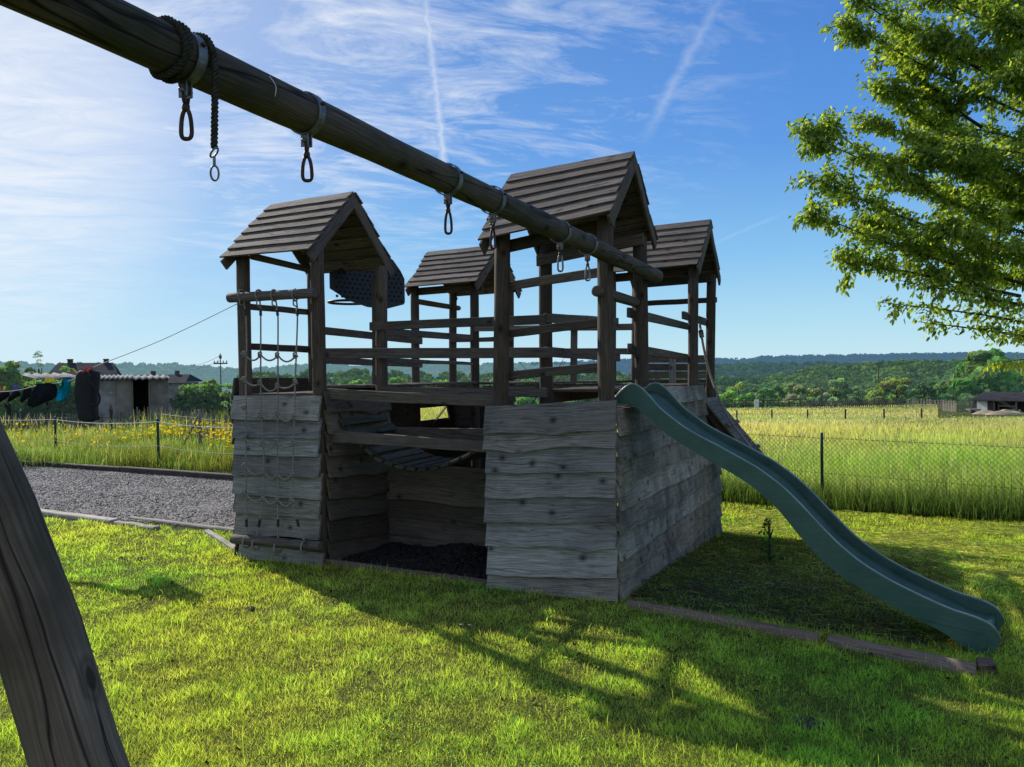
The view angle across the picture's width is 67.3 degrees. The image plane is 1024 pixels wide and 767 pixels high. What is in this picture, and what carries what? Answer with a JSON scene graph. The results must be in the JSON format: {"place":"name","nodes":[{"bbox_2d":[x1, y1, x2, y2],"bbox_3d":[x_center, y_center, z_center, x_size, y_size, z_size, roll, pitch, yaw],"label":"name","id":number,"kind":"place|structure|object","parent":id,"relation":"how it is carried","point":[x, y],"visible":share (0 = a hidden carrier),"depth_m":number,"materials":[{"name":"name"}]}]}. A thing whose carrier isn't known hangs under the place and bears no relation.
{"place":"outdoors","nodes":[
{"label":"outdoors","id":0,"kind":"place"},
{"bbox_2d":[3,408,233,473],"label":"rough grass","id":1,"kind":"structure","parent":0,"point":[112,453],"depth_m":16.62,"materials":[{"name":"green plant"}]},
{"bbox_2d":[136,371,201,410],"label":"house","id":2,"kind":"structure","parent":0,"point":[177,380],"depth_m":76.50,"materials":[{"name":"stone"}]},
{"bbox_2d":[18,366,525,406],"bbox_3d":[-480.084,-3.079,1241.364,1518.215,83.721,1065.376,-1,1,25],"label":"hill","id":3,"kind":"structure","parent":0,"point":[207,372],"depth_m":1431.00,"materials":[{"name":"green plant"}]},
{"bbox_2d":[0,360,625,409],"bbox_3d":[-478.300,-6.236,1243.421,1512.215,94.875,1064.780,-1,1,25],"label":"forest","id":4,"kind":"object","parent":3,"relation":"on","point":[433,369],"visible":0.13,"depth_m":1421.83,"materials":[{"name":"green plant"}]},
{"bbox_2d":[0,405,1023,766],"bbox_3d":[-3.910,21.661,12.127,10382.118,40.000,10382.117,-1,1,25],"label":"ground","id":5,"kind":"structure","parent":0,"point":[578,665],"depth_m":4.42,"materials":[{"name":"green plant"}]},
{"bbox_2d":[0,360,30,423],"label":"shrub","id":6,"kind":"object","parent":5,"relation":"on","point":[9,374],"visible":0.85,"depth_m":26.86,"materials":[{"name":"green plant"}]},
{"bbox_2d":[17,367,39,381],"bbox_3d":[-25.100,0.516,39.946,1.956,2.796,1.424,-1,1,25],"label":"shrub","id":7,"kind":"object","parent":5,"relation":"on","point":[27,370],"visible":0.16,"depth_m":39.96,"materials":[{"name":"green plant"}]},
{"bbox_2d":[20,461,43,466],"bbox_3d":[-10.720,1.689,16.173,2.471,0.166,0.120,-1,1,23],"label":"sleeper","id":8,"kind":"object","parent":5,"relation":"on","point":[26,462],"visible":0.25,"depth_m":15.78,"materials":[{"name":"grey wood"}]},
{"bbox_2d":[33,352,43,373],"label":"slender tree","id":9,"kind":"object","parent":5,"relation":"on","point":[37,356],"visible":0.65,"depth_m":52.02,"materials":[{"name":"green plant"}]},
{"bbox_2d":[0,379,88,425],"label":"hedge","id":10,"kind":"object","parent":5,"relation":"on","point":[65,407],"visible":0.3,"depth_m":28.14,"materials":[{"name":"green plant"}]},
{"bbox_2d":[21,372,75,406],"bbox_3d":[-18.517,0.580,31.284,2.702,2.091,3.044,-1,1,-31],"label":"lean to","id":11,"kind":"object","parent":5,"relation":"on","point":[38,376],"visible":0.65,"depth_m":31.38,"materials":[{"name":"white metal"}]},
{"bbox_2d":[0,412,126,433],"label":"paling fence","id":12,"kind":"object","parent":5,"relation":"on","point":[122,417],"visible":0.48,"depth_m":24.45,"materials":[{"name":"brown wood"}]},
{"bbox_2d":[58,366,69,380],"bbox_3d":[-19.761,0.560,33.951,1.164,2.701,1.101,-1,1,-17],"label":"shrub","id":13,"kind":"object","parent":5,"relation":"on","point":[65,369],"visible":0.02,"depth_m":33.91,"materials":[{"name":"green plant"}]},
{"bbox_2d":[40,508,118,523],"bbox_3d":[-5.595,1.720,9.811,1.714,0.117,0.130,0,1,30],"label":"sleeper","id":14,"kind":"object","parent":5,"relation":"on","point":[98,519],"visible":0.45,"depth_m":9.68,"materials":[{"name":"grey wood"}]},
{"bbox_2d":[42,461,122,471],"bbox_3d":[-8.456,1.666,15.102,2.479,0.167,0.120,0,1,28],"label":"sleeper","id":15,"kind":"object","parent":5,"relation":"on","point":[94,467],"visible":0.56,"depth_m":14.97,"materials":[{"name":"brown wood"}]},
{"bbox_2d":[49,359,121,380],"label":"house","id":16,"kind":"structure","parent":5,"relation":"on","point":[107,368],"depth_m":63.58,"materials":[{"name":"stone"}]},
{"bbox_2d":[108,392,113,432],"bbox_3d":[-12.256,1.087,23.557,0.207,1.692,0.214,-1,1,-20],"label":"bush","id":17,"kind":"object","parent":5,"relation":"on","point":[110,408],"visible":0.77,"depth_m":23.50,"materials":[{"name":"green plant"}]},
{"bbox_2d":[1,417,232,468],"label":"wire fence","id":18,"kind":"object","parent":5,"relation":"on","point":[157,433],"visible":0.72,"depth_m":15.26,"materials":[{"name":"grey metal"}]},
{"bbox_2d":[1,413,232,442],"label":"seeding grass heads","id":19,"kind":"object","parent":5,"relation":"on","point":[13,424],"visible":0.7,"depth_m":17.62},
{"bbox_2d":[4,419,233,449],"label":"yellow flowers","id":20,"kind":"object","parent":5,"relation":"on","point":[193,431],"visible":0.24,"depth_m":17.51,"materials":[{"name":"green plant"}]},
{"bbox_2d":[22,466,235,527],"bbox_3d":[-9.262,1.744,13.527,17.229,0.089,4.219,-1,1,21],"label":"gravel court","id":21,"kind":"object","parent":5,"relation":"on","point":[169,516],"visible":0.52,"depth_m":11.40,"materials":[{"name":"gravel"}]},
{"bbox_2d":[22,465,235,527],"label":"gravel stones","id":22,"kind":"object","parent":5,"relation":"on","point":[116,503],"visible":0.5,"depth_m":11.68,"materials":[{"name":"gravel"}]},
{"bbox_2d":[94,374,170,427],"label":"garden shed","id":23,"kind":"structure","parent":5,"relation":"on","point":[128,393],"depth_m":27.27,"materials":[{"name":"grey concrete"}]},
{"bbox_2d":[133,379,148,421],"bbox_3d":[-13.502,0.723,27.981,0.562,1.738,0.050,-1,1,-26],"label":"doorway","id":24,"kind":"structure","parent":23,"relation":"in","point":[140,387],"depth_m":27.95,"materials":[{"name":"black"}]},
{"bbox_2d":[113,520,159,530],"bbox_3d":[-4.480,1.717,9.165,0.838,0.107,0.100,0,1,33],"label":"sleeper","id":25,"kind":"object","parent":5,"relation":"on","point":[144,526],"visible":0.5,"depth_m":9.11,"materials":[{"name":"grey wood"}]},
{"bbox_2d":[120,466,233,479],"bbox_3d":[-5.847,1.639,13.701,3.420,0.176,0.120,0,1,29],"label":"sleeper","id":26,"kind":"object","parent":5,"relation":"on","point":[187,473],"visible":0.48,"depth_m":13.71,"materials":[{"name":"brown wood"}]},
{"bbox_2d":[127,406,231,447],"bbox_3d":[-8.804,1.148,21.043,7.764,0.929,0.603,0,1,44],"label":"paling fence","id":27,"kind":"object","parent":5,"relation":"on","point":[207,419],"visible":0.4,"depth_m":21.44,"materials":[{"name":"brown wood"}]},
{"bbox_2d":[128,516,233,531],"bbox_3d":[-3.972,1.709,9.219,1.912,0.098,0.080,0,1,29],"label":"sleeper","id":28,"kind":"object","parent":5,"relation":"on","point":[202,526],"visible":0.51,"depth_m":9.12,"materials":[{"name":"grey wood"}]},
{"bbox_2d":[182,416,198,444],"bbox_3d":[-7.762,1.183,18.511,0.458,0.808,0.048,-1,1,2],"label":"leaning stick","id":29,"kind":"object","parent":5,"relation":"on","point":[191,428],"visible":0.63,"depth_m":18.49,"materials":[{"name":"grey wood"}]},
{"bbox_2d":[198,410,201,447],"bbox_3d":[-7.555,1.179,18.616,0.067,1.094,0.066,-1,1,3],"label":"fence post","id":30,"kind":"object","parent":5,"relation":"on","point":[199,422],"visible":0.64,"depth_m":18.59,"materials":[{"name":"grey wood"}]},
{"bbox_2d":[169,383,232,423],"bbox_3d":[-11.296,0.765,28.012,2.142,1.585,1.318,-1,1,0],"label":"hedge","id":31,"kind":"object","parent":5,"relation":"on","point":[207,398],"visible":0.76,"depth_m":27.65,"materials":[{"name":"green plant"}]},
{"bbox_2d":[199,378,221,392],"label":"round tree","id":32,"kind":"object","parent":5,"relation":"on","point":[213,381],"visible":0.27,"depth_m":59.74,"materials":[{"name":"green plant"}]},
{"bbox_2d":[204,529,234,551],"bbox_3d":[-3.113,1.703,8.219,0.060,0.116,1.154,-1,1,-36],"label":"border board","id":33,"kind":"object","parent":5,"relation":"on","point":[219,539],"visible":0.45,"depth_m":8.16,"materials":[{"name":"grey wood"}]},
{"bbox_2d":[213,353,227,388],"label":"utility pole","id":34,"kind":"object","parent":5,"relation":"on","point":[220,358],"visible":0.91,"depth_m":94.92,"materials":[{"name":"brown wood"}]},
{"bbox_2d":[153,356,218,370],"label":"power line","id":35,"kind":"object","parent":34,"relation":"attached to","point":[188,367],"visible":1,"depth_m":114.66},
{"bbox_2d":[219,383,232,421],"bbox_3d":[-9.637,0.918,26.076,0.706,1.881,0.762,-2,1,-44],"label":"shrub","id":36,"kind":"object","parent":5,"relation":"on","point":[225,393],"visible":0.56,"depth_m":25.96,"materials":[{"name":"green plant"}]},
{"bbox_2d":[243,606,257,611],"bbox_3d":[-1.980,1.694,5.821,0.105,0.027,0.119,-1,1,25],"label":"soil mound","id":37,"kind":"object","parent":5,"relation":"on","point":[250,608],"visible":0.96,"depth_m":5.79,"materials":[{"name":"brown soil"}]},
{"bbox_2d":[0,0,663,766],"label":"swing frame","id":38,"kind":"object","parent":5,"relation":"on","point":[60,708],"visible":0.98,"depth_m":1.35,"materials":[{"name":"brown wood"}]},
{"bbox_2d":[149,15,219,181],"bbox_3d":[-0.925,-0.785,2.143,0.177,0.437,0.134,-1,1,25],"label":"braided cord","id":39,"kind":"object","parent":38,"relation":"hanging from","point":[175,73],"visible":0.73,"depth_m":2.13,"materials":[{"name":"fabric"}]},
{"bbox_2d":[179,91,193,140],"bbox_3d":[-0.917,-0.754,2.165,0.037,0.142,0.032,0,1,43],"label":"snap hook","id":40,"kind":"object","parent":38,"relation":"hanging from","point":[185,106],"visible":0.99,"depth_m":2.16,"materials":[{"name":"metal"}]},
{"bbox_2d":[301,142,313,182],"bbox_3d":[-0.700,-0.757,2.626,0.037,0.141,0.031,-2,1,-41],"label":"snap hook","id":41,"kind":"object","parent":38,"relation":"hanging from","point":[306,153],"visible":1,"depth_m":2.62,"materials":[{"name":"metal"}]},
{"bbox_2d":[444,201,452,234],"bbox_3d":[-0.290,-0.756,3.495,0.037,0.160,0.031,-1,1,-18],"label":"snap hook","id":42,"kind":"object","parent":38,"relation":"hanging from","point":[448,210],"visible":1,"depth_m":3.49,"materials":[{"name":"metal"}]},
{"bbox_2d":[490,222,495,249],"bbox_3d":[-0.097,-0.759,3.903,0.032,0.160,0.037,-1,1,2],"label":"snap hook","id":43,"kind":"object","parent":38,"relation":"hanging from","point":[494,233],"visible":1,"depth_m":3.90,"materials":[{"name":"metal"}]},
{"bbox_2d":[557,247,563,271],"bbox_3d":[0.297,-0.766,4.740,0.037,0.160,0.031,-1,1,-21],"label":"snap hook","id":44,"kind":"object","parent":38,"relation":"hanging from","point":[559,256],"visible":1,"depth_m":4.74,"materials":[{"name":"metal"}]},
{"bbox_2d":[585,259,590,280],"bbox_3d":[0.511,-0.769,5.192,0.038,0.160,0.032,-1,1,25],"label":"snap hook","id":45,"kind":"object","parent":38,"relation":"hanging from","point":[587,263],"visible":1,"depth_m":5.19,"materials":[{"name":"metal"}]},
{"bbox_2d":[347,379,364,384],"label":"tree","id":46,"kind":"object","parent":5,"relation":"on","point":[358,381],"visible":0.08,"depth_m":149.38,"materials":[{"name":"green plant"}]},
{"bbox_2d":[389,376,407,382],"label":"tree","id":47,"kind":"object","parent":5,"relation":"on","point":[397,380],"visible":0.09,"depth_m":150.22,"materials":[{"name":"green plant"}]},
{"bbox_2d":[342,541,487,578],"bbox_3d":[-0.681,1.659,7.213,1.810,0.129,0.990,-1,1,25],"label":"mulch bed","id":48,"kind":"object","parent":5,"relation":"on","point":[456,562],"visible":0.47,"depth_m":7.08,"materials":[{"name":"brown plant"}]},
{"bbox_2d":[219,151,722,601],"bbox_3d":[-0.020,0.065,8.724,4.004,4.005,4.758,-1,1,25],"label":"wooden playhouse","id":49,"kind":"object","parent":5,"relation":"on","point":[533,496],"visible":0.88,"depth_m":7.19,"materials":[{"name":"grey wood"}]},
{"bbox_2d":[0,304,236,391],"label":"clothes line","id":50,"kind":"object","parent":49,"relation":"attached to","point":[133,351],"visible":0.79,"depth_m":8.03,"materials":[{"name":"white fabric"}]},
{"bbox_2d":[0,392,9,401],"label":"sock","id":51,"kind":"object","parent":50,"relation":"hanging from","point":[4,395],"visible":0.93,"depth_m":8.67,"materials":[{"name":"black fabric"}]},
{"bbox_2d":[7,389,20,402],"bbox_3d":[-5.570,0.146,8.604,0.268,0.165,0.065,-1,1,25],"label":"sock","id":52,"kind":"object","parent":50,"relation":"hanging from","point":[14,395],"visible":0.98,"depth_m":8.58,"materials":[{"name":"black fabric"}]},
{"bbox_2d":[20,386,31,402],"bbox_3d":[-5.385,0.124,8.525,0.216,0.191,0.065,-1,1,25],"label":"sock","id":53,"kind":"object","parent":50,"relation":"hanging from","point":[26,393],"visible":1,"depth_m":8.49,"materials":[{"name":"black fabric"}]},
{"bbox_2d":[27,383,56,407],"bbox_3d":[-5.141,0.130,8.400,0.496,0.272,0.074,-1,1,25],"label":"garment","id":54,"kind":"object","parent":50,"relation":"hanging from","point":[42,393],"visible":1,"depth_m":8.37,"materials":[{"name":"black fabric"}]},
{"bbox_2d":[55,377,70,401],"bbox_3d":[-4.882,0.065,8.358,0.121,0.267,0.251,-1,1,-5],"label":"bathing garment","id":55,"kind":"object","parent":50,"relation":"hanging from","point":[63,389],"visible":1,"depth_m":8.34,"materials":[{"name":"teal fabric"}]},
{"bbox_2d":[75,369,100,421],"bbox_3d":[-4.559,0.117,8.329,0.364,0.597,0.221,-1,1,25],"label":"holdall","id":56,"kind":"object","parent":50,"relation":"hanging from","point":[87,396],"visible":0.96,"depth_m":8.27,"materials":[{"name":"black fabric"}]},
{"bbox_2d":[229,288,322,553],"bbox_3d":[-2.218,0.339,7.196,1.068,2.496,0.184,-1,1,25],"label":"climbing net","id":57,"kind":"object","parent":49,"relation":"hanging from","point":[277,542],"visible":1,"depth_m":7.17,"materials":[{"name":"grey fabric"}]},
{"bbox_2d":[327,258,404,384],"bbox_3d":[-1.722,-0.752,8.770,0.835,1.569,0.887,-1,1,5],"label":"basketball hoop","id":58,"kind":"object","parent":49,"relation":"on","point":[357,287],"visible":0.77,"depth_m":8.65,"materials":[{"name":"black plastic"}]},
{"bbox_2d":[338,412,485,470],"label":"slat bridge","id":59,"kind":"structure","parent":49,"relation":"attached to","point":[415,459],"depth_m":7.30,"materials":[{"name":"grey wood"}]},
{"bbox_2d":[698,323,753,448],"bbox_3d":[2.298,0.012,8.413,0.139,1.456,1.733,-1,1,-5],"label":"climbing rope","id":60,"kind":"object","parent":49,"relation":"hanging from","point":[701,334],"visible":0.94,"depth_m":8.67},
{"bbox_2d":[706,400,764,454],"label":"climbing ramp","id":61,"kind":"structure","parent":49,"relation":"attached to","point":[717,417],"depth_m":9.00,"materials":[{"name":"grey wood"}]},
{"bbox_2d":[236,368,768,402],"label":"valley forest","id":62,"kind":"object","parent":5,"relation":"on","point":[722,382],"visible":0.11,"depth_m":398.04,"materials":[{"name":"green plant"}]},
{"bbox_2d":[4,555,1010,766],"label":"dead leaves","id":63,"kind":"object","parent":5,"relation":"on","point":[534,698],"visible":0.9,"depth_m":4.23,"materials":[{"name":"brown plant"}]},
{"bbox_2d":[514,379,539,404],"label":"tree","id":64,"kind":"object","parent":5,"relation":"on","point":[523,400],"visible":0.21,"depth_m":137.34,"materials":[{"name":"green plant"}]},
{"bbox_2d":[515,360,568,380],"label":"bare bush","id":65,"kind":"object","parent":5,"relation":"on","point":[558,379],"visible":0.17,"depth_m":59.93,"materials":[{"name":"green plant"}]},
{"bbox_2d":[96,545,1022,766],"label":"clover leaves","id":66,"kind":"object","parent":5,"relation":"on","point":[517,731],"visible":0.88,"depth_m":3.95,"materials":[{"name":"green plant"}]},
{"bbox_2d":[566,398,595,401],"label":"tree","id":67,"kind":"object","parent":5,"relation":"on","point":[593,399],"visible":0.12,"depth_m":138.71,"materials":[{"name":"green plant"}]},
{"bbox_2d":[420,404,1023,513],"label":"meadow grass","id":68,"kind":"structure","parent":5,"relation":"on","point":[929,437],"depth_m":20.88,"materials":[{"name":"green plant"}]},
{"bbox_2d":[801,399,942,408],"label":"field fence","id":69,"kind":"object","parent":68,"relation":"on","point":[828,405],"visible":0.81,"depth_m":94.68,"materials":[{"name":"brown wood"}]},
{"bbox_2d":[942,399,976,411],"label":"field fence","id":70,"kind":"object","parent":68,"relation":"on","point":[958,408],"visible":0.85,"depth_m":75.95,"materials":[{"name":"grey wood"}]},
{"bbox_2d":[625,599,820,643],"bbox_3d":[1.426,1.668,5.364,1.382,0.120,0.118,0,1,37],"label":"border log","id":71,"kind":"object","parent":5,"relation":"on","point":[774,629],"visible":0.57,"depth_m":5.28,"materials":[{"name":"brown wood"}]},
{"bbox_2d":[716,390,737,407],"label":"bush","id":72,"kind":"object","parent":5,"relation":"on","point":[727,395],"visible":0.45,"depth_m":117.29,"materials":[{"name":"green plant"}]},
{"bbox_2d":[726,382,759,407],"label":"bush","id":73,"kind":"object","parent":5,"relation":"on","point":[740,386],"visible":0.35,"depth_m":120.86,"materials":[{"name":"green plant"}]},
{"bbox_2d":[722,399,801,407],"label":"rail fence","id":74,"kind":"object","parent":5,"relation":"on","point":[767,403],"visible":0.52,"depth_m":99.83,"materials":[{"name":"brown wood"}]},
{"bbox_2d":[739,387,785,407],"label":"bush","id":75,"kind":"object","parent":5,"relation":"on","point":[762,392],"visible":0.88,"depth_m":116.10,"materials":[{"name":"green plant"}]},
{"bbox_2d":[755,507,783,561],"bbox_3d":[2.481,1.608,7.410,0.190,0.838,0.238,-2,1,-45],"label":"weed","id":76,"kind":"object","parent":5,"relation":"on","point":[770,551],"visible":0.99,"depth_m":7.41,"materials":[{"name":"green plant"}]},
{"bbox_2d":[765,384,794,407],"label":"bush","id":77,"kind":"object","parent":5,"relation":"on","point":[780,391],"visible":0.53,"depth_m":148.59,"materials":[{"name":"green plant"}]},
{"bbox_2d":[703,360,860,378],"bbox_3d":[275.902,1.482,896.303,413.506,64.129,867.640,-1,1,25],"label":"valley forest","id":78,"kind":"object","parent":5,"relation":"on","point":[757,369],"visible":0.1,"depth_m":1129.45,"materials":[{"name":"green plant"}]},
{"bbox_2d":[782,383,819,407],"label":"bush","id":79,"kind":"object","parent":5,"relation":"on","point":[794,392],"visible":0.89,"depth_m":123.46,"materials":[{"name":"green plant"}]},
{"bbox_2d":[789,714,827,730],"bbox_3d":[1.464,1.668,3.816,0.168,0.026,0.178,-1,1,-5],"label":"soil mound","id":80,"kind":"object","parent":5,"relation":"on","point":[809,719],"visible":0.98,"depth_m":3.79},
{"bbox_2d":[615,382,1004,655],"bbox_3d":[1.998,0.827,5.533,2.582,1.681,0.464,0,1,35],"label":"garden slide","id":81,"kind":"object","parent":5,"relation":"on","point":[831,539],"visible":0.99,"depth_m":5.32,"materials":[{"name":"green plastic"}]},
{"bbox_2d":[800,387,829,406],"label":"bush","id":82,"kind":"object","parent":5,"relation":"on","point":[814,392],"visible":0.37,"depth_m":129.12,"materials":[{"name":"green plant"}]},
{"bbox_2d":[814,379,824,406],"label":"dead tree","id":83,"kind":"object","parent":5,"relation":"on","point":[821,393],"visible":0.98,"depth_m":112.99,"materials":[{"name":"grey wood"}]},
{"bbox_2d":[616,432,1023,518],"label":"chain link fence","id":84,"kind":"object","parent":5,"relation":"on","point":[821,462],"visible":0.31,"depth_m":11.48,"materials":[{"name":"grey metal"}]},
{"bbox_2d":[617,474,1023,522],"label":"fence foot grass","id":85,"kind":"structure","parent":5,"relation":"on","point":[959,509],"depth_m":11.20,"materials":[{"name":"green plant"}]},
{"bbox_2d":[628,507,1023,653],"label":"grass","id":86,"kind":"structure","parent":5,"relation":"on","point":[783,528],"depth_m":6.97,"materials":[{"name":"green plant"}]},
{"bbox_2d":[815,378,856,406],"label":"tree","id":87,"kind":"object","parent":5,"relation":"on","point":[839,389],"visible":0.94,"depth_m":115.20,"materials":[{"name":"green plant"}]},
{"bbox_2d":[841,386,868,405],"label":"bush","id":88,"kind":"object","parent":5,"relation":"on","point":[858,391],"visible":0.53,"depth_m":124.35,"materials":[{"name":"green plant"}]},
{"bbox_2d":[725,358,1023,408],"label":"valley forest","id":89,"kind":"object","parent":5,"relation":"on","point":[864,375],"visible":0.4,"depth_m":425.02,"materials":[{"name":"green plant"}]},
{"bbox_2d":[732,409,1023,484],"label":"meadow flower heads","id":90,"kind":"object","parent":5,"relation":"on","point":[893,433],"visible":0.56,"depth_m":29.00,"materials":[{"name":"plant"}]},
{"bbox_2d":[736,415,1023,483],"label":"seeding grass heads","id":91,"kind":"object","parent":5,"relation":"on","point":[923,426],"visible":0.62,"depth_m":25.34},
{"bbox_2d":[863,377,922,404],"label":"tree","id":92,"kind":"object","parent":5,"relation":"on","point":[901,389],"visible":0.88,"depth_m":110.97,"materials":[{"name":"green plant"}]},
{"bbox_2d":[827,634,977,676],"bbox_3d":[2.345,1.662,4.664,0.826,0.129,0.128,0,1,41],"label":"border log","id":93,"kind":"object","parent":5,"relation":"on","point":[907,655],"visible":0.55,"depth_m":4.60,"materials":[{"name":"brown wood"}]},
{"bbox_2d":[784,0,1023,375],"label":"garden tree","id":94,"kind":"object","parent":5,"relation":"on","point":[951,144],"visible":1,"depth_m":7.76,"materials":[{"name":"green plant"}]},
{"bbox_2d":[902,381,949,404],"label":"bush","id":95,"kind":"object","parent":5,"relation":"on","point":[929,393],"visible":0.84,"depth_m":107.01,"materials":[{"name":"green plant"}]},
{"bbox_2d":[933,380,970,404],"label":"tree","id":96,"kind":"object","parent":5,"relation":"on","point":[941,387],"visible":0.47,"depth_m":111.25,"materials":[{"name":"green plant"}]},
{"bbox_2d":[972,410,993,413],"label":"earth heap","id":97,"kind":"object","parent":5,"relation":"on","point":[982,412],"visible":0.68,"depth_m":68.72,"materials":[{"name":"beige soil"}]},
{"bbox_2d":[946,347,1023,395],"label":"tree","id":98,"kind":"object","parent":5,"relation":"on","point":[968,376],"visible":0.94,"depth_m":95.10,"materials":[{"name":"green plant"}]},
{"bbox_2d":[976,657,995,675],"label":"border block","id":99,"kind":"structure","parent":5,"relation":"on","point":[988,665],"depth_m":4.37,"materials":[{"name":"grey wood"}]},
{"bbox_2d":[971,391,1023,410],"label":"field shelter","id":100,"kind":"object","parent":5,"relation":"on","point":[991,401],"visible":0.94,"depth_m":76.05,"materials":[{"name":"grey wood"}]},
{"bbox_2d":[984,409,1022,414],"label":"earth heap","id":101,"kind":"object","parent":5,"relation":"on","point":[1006,411],"visible":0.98,"depth_m":66.52,"materials":[{"name":"beige soil"}]},
{"bbox_2d":[0,0,1023,368],"label":"sky","id":102,"kind":"structure","parent":0,"point":[115,227],"materials":[{"name":"blue"}]},
{"bbox_2d":[536,353,1023,373],"bbox_3d":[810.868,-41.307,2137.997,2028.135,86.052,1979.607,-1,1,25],"label":"hill","id":103,"kind":"structure","parent":0,"point":[731,362],"depth_m":2486.93,"materials":[{"name":"green plant"}]},
{"bbox_2d":[486,352,1023,373],"bbox_3d":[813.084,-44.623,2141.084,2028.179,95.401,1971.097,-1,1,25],"label":"forest","id":104,"kind":"object","parent":103,"relation":"on","point":[841,358],"visible":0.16,"depth_m":2500.30,"materials":[{"name":"green plant"}]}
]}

